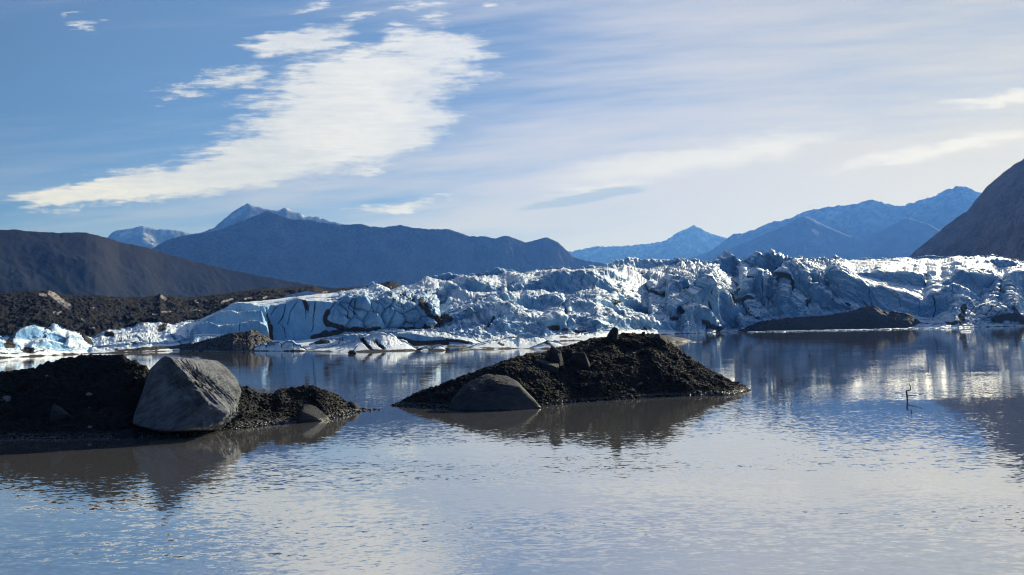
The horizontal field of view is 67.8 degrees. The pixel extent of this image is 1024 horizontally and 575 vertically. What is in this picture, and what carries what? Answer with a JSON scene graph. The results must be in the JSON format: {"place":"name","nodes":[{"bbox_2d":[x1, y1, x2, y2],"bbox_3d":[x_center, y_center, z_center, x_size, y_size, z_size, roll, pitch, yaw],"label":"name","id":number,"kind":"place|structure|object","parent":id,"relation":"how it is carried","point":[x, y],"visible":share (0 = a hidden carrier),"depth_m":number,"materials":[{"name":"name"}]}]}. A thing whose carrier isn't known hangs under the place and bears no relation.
{"place":"outdoors","nodes":[
{"label":"outdoors","id":0,"kind":"place"},
{"bbox_2d":[107,226,190,248],"bbox_3d":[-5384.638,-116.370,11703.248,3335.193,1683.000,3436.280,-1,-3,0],"label":"snowy mountain","id":1,"kind":"structure","parent":0,"point":[147,237],"depth_m":11610.55,"materials":[{"name":"blue stone"}]},
{"bbox_2d":[0,229,334,297],"bbox_3d":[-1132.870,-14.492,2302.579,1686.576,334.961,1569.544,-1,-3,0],"label":"brown hill","id":2,"kind":"structure","parent":0,"point":[78,263],"depth_m":2228.04,"materials":[{"name":"stone"}]},
{"bbox_2d":[0,354,375,438],"bbox_3d":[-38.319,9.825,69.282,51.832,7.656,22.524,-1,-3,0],"label":"gravel island","id":3,"kind":"structure","parent":0,"point":[102,383],"depth_m":65.35,"materials":[{"name":"grey gravel"}]},
{"bbox_2d":[0,396,11,401],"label":"stone","id":4,"kind":"object","parent":3,"relation":"on","point":[8,398],"visible":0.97,"depth_m":64.49,"materials":[{"name":"grey stone"}]},
{"bbox_2d":[50,404,68,421],"bbox_3d":[-37.071,10.421,62.587,1.510,1.771,1.444,1,-3,-31],"label":"boulder","id":5,"kind":"object","parent":3,"relation":"on","point":[57,412],"visible":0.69,"depth_m":62.04,"materials":[{"name":"stone"}]},
{"bbox_2d":[1,410,368,438],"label":"wet gravel","id":6,"kind":"structure","parent":3,"relation":"on","point":[148,435],"depth_m":60.38,"materials":[{"name":"brown gravel"}]},
{"bbox_2d":[132,356,241,432],"bbox_3d":[-27.060,8.835,64.200,7.836,6.315,13.655,0,-3,-14],"label":"boulder","id":7,"kind":"object","parent":3,"relation":"on","point":[181,394],"visible":0.98,"depth_m":60.33,"materials":[{"name":"grey stone"}]},
{"bbox_2d":[298,405,329,422],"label":"boulder","id":8,"kind":"object","parent":3,"relation":"on","point":[309,413],"visible":0.59,"depth_m":67.40,"materials":[{"name":"stone"}]},
{"bbox_2d":[348,401,359,409],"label":"boulder","id":9,"kind":"object","parent":3,"relation":"on","point":[352,404],"visible":0.56,"depth_m":75.07,"materials":[{"name":"stone"}]},
{"bbox_2d":[0,281,401,337],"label":"moraine hill","id":10,"kind":"structure","parent":0,"point":[92,316],"depth_m":506.45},
{"bbox_2d":[151,203,342,248],"bbox_3d":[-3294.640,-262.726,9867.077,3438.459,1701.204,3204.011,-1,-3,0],"label":"snowy mountain","id":11,"kind":"structure","parent":0,"point":[244,212],"depth_m":9938.79,"materials":[{"name":"blue stone"}]},
{"bbox_2d":[152,211,604,287],"bbox_3d":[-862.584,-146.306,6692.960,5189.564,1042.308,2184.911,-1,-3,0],"label":"blue mountain","id":12,"kind":"structure","parent":0,"point":[277,246],"depth_m":6458.63,"materials":[{"name":"blue stone"}]},
{"bbox_2d":[0,326,1023,574],"bbox_3d":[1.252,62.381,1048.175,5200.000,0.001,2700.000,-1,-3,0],"label":"water","id":13,"kind":"structure","parent":0,"point":[824,454],"depth_m":40.76,"materials":[{"name":"grey liquid"}]},
{"bbox_2d":[0,323,94,357],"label":"ice mound","id":14,"kind":"object","parent":13,"relation":"on","point":[35,340],"visible":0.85,"depth_m":325.31,"materials":[{"name":"white ice"}]},
{"bbox_2d":[86,319,201,353],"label":"ice shelf","id":15,"kind":"object","parent":13,"relation":"in","point":[153,337],"visible":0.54,"depth_m":371.35,"materials":[{"name":"white ice"}]},
{"bbox_2d":[179,329,272,350],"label":"gravel heap","id":16,"kind":"object","parent":13,"relation":"in","point":[249,333],"visible":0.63,"depth_m":344.34,"materials":[{"name":"grey gravel"}]},
{"bbox_2d":[252,340,307,350],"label":"ice block","id":17,"kind":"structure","parent":13,"relation":"on","point":[288,345],"depth_m":318.24,"materials":[{"name":"white ice"}]},
{"bbox_2d":[348,344,358,353],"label":"driftwood","id":18,"kind":"object","parent":13,"relation":"in","point":[351,352],"visible":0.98,"depth_m":261.85,"materials":[{"name":"brown wood"}]},
{"bbox_2d":[304,332,418,351],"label":"ice hump","id":19,"kind":"object","parent":13,"relation":"on","point":[378,342],"visible":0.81,"depth_m":295.10,"materials":[{"name":"white ice"}]},
{"bbox_2d":[309,329,481,348],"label":"ice ridge","id":20,"kind":"structure","parent":13,"relation":"on","point":[423,338],"depth_m":340.19,"materials":[{"name":"white ice"}]},
{"bbox_2d":[415,347,428,350],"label":"ice floe","id":21,"kind":"object","parent":13,"relation":"on","point":[423,349],"visible":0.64,"depth_m":280.06,"materials":[{"name":"white ice"}]},
{"bbox_2d":[429,345,445,350],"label":"ice floe","id":22,"kind":"object","parent":13,"relation":"on","point":[438,348],"visible":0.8,"depth_m":278.50,"materials":[{"name":"white ice"}]},
{"bbox_2d":[459,332,547,350],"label":"ice hump","id":23,"kind":"object","parent":13,"relation":"on","point":[526,340],"visible":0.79,"depth_m":298.01,"materials":[{"name":"white ice"}]},
{"bbox_2d":[527,340,563,348],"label":"ice hump","id":24,"kind":"object","parent":13,"relation":"on","point":[548,344],"visible":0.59,"depth_m":276.52,"materials":[{"name":"white ice"}]},
{"bbox_2d":[544,329,646,340],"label":"ice strip","id":25,"kind":"object","parent":13,"relation":"on","point":[572,336],"visible":0.57,"depth_m":432.55,"materials":[{"name":"white ice"}]},
{"bbox_2d":[664,336,691,342],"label":"gravel bar","id":26,"kind":"object","parent":13,"relation":"in","point":[672,339],"visible":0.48,"depth_m":336.59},
{"bbox_2d":[736,305,927,331],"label":"till island","id":27,"kind":"structure","parent":13,"relation":"in","point":[869,317],"depth_m":658.28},
{"bbox_2d":[748,327,968,331],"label":"brash ice","id":28,"kind":"structure","parent":13,"relation":"on","point":[855,329],"depth_m":616.08,"materials":[{"name":"white ice"}]},
{"bbox_2d":[906,384,921,400],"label":"branch","id":29,"kind":"object","parent":13,"relation":"in","point":[907,395],"visible":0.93,"depth_m":75.11,"materials":[{"name":"brown wood"}]},
{"bbox_2d":[0,0,1023,251],"label":"sky","id":30,"kind":"structure","parent":0,"point":[575,124],"materials":[{"name":"blue"}]},
{"bbox_2d":[391,332,750,407],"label":"gravel island","id":31,"kind":"structure","parent":0,"point":[538,393],"depth_m":85.19,"materials":[{"name":"grey gravel"}]},
{"bbox_2d":[449,374,540,410],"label":"boulder","id":32,"kind":"object","parent":31,"relation":"on","point":[488,392],"visible":0.99,"depth_m":74.89,"materials":[{"name":"stone"}]},
{"bbox_2d":[534,359,558,371],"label":"boulder","id":33,"kind":"object","parent":31,"relation":"on","point":[550,366],"visible":0.56,"depth_m":83.84,"materials":[{"name":"stone"}]},
{"bbox_2d":[545,346,562,365],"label":"boulder","id":34,"kind":"object","parent":31,"relation":"on","point":[554,354],"visible":0.73,"depth_m":85.28,"materials":[{"name":"grey stone"}]},
{"bbox_2d":[390,388,749,407],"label":"wet gravel","id":35,"kind":"structure","parent":31,"relation":"on","point":[581,399],"depth_m":81.89,"materials":[{"name":"grey gravel"}]},
{"bbox_2d":[569,352,590,369],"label":"boulder","id":36,"kind":"object","parent":31,"relation":"on","point":[579,360],"visible":0.77,"depth_m":85.50,"materials":[{"name":"grey stone"}]},
{"bbox_2d":[606,327,617,341],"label":"boulder","id":37,"kind":"object","parent":31,"relation":"on","point":[612,334],"visible":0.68,"depth_m":92.85,"materials":[{"name":"grey stone"}]},
{"bbox_2d":[651,333,668,344],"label":"boulder","id":38,"kind":"object","parent":31,"relation":"on","point":[658,337],"visible":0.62,"depth_m":93.64,"materials":[{"name":"grey stone"}]},
{"bbox_2d":[174,248,1023,350],"bbox_3d":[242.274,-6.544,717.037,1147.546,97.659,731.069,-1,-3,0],"label":"glacier","id":39,"kind":"object","parent":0,"point":[727,292],"visible":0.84,"depth_m":653.47,"materials":[{"name":"white ice"}]},
{"bbox_2d":[569,225,726,263],"bbox_3d":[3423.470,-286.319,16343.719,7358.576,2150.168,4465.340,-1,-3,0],"label":"mountain","id":40,"kind":"structure","parent":0,"point":[692,241],"depth_m":16466.85,"materials":[{"name":"blue stone"}]},
{"bbox_2d":[700,216,939,261],"bbox_3d":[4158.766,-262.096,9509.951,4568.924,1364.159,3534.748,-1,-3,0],"label":"blue mountain","id":41,"kind":"structure","parent":0,"point":[805,237],"depth_m":9359.12,"materials":[{"name":"blue stone"}]},
{"bbox_2d":[687,186,980,259],"bbox_3d":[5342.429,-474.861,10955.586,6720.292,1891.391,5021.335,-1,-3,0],"label":"blue mountain","id":42,"kind":"structure","parent":0,"point":[940,211],"depth_m":10998.52,"materials":[{"name":"blue stone"}]},
{"bbox_2d":[909,159,1023,260],"bbox_3d":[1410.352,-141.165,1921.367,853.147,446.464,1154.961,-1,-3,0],"label":"scree mountain","id":43,"kind":"structure","parent":0,"point":[990,221],"depth_m":1980.19,"materials":[{"name":"grey stone"}]}
]}

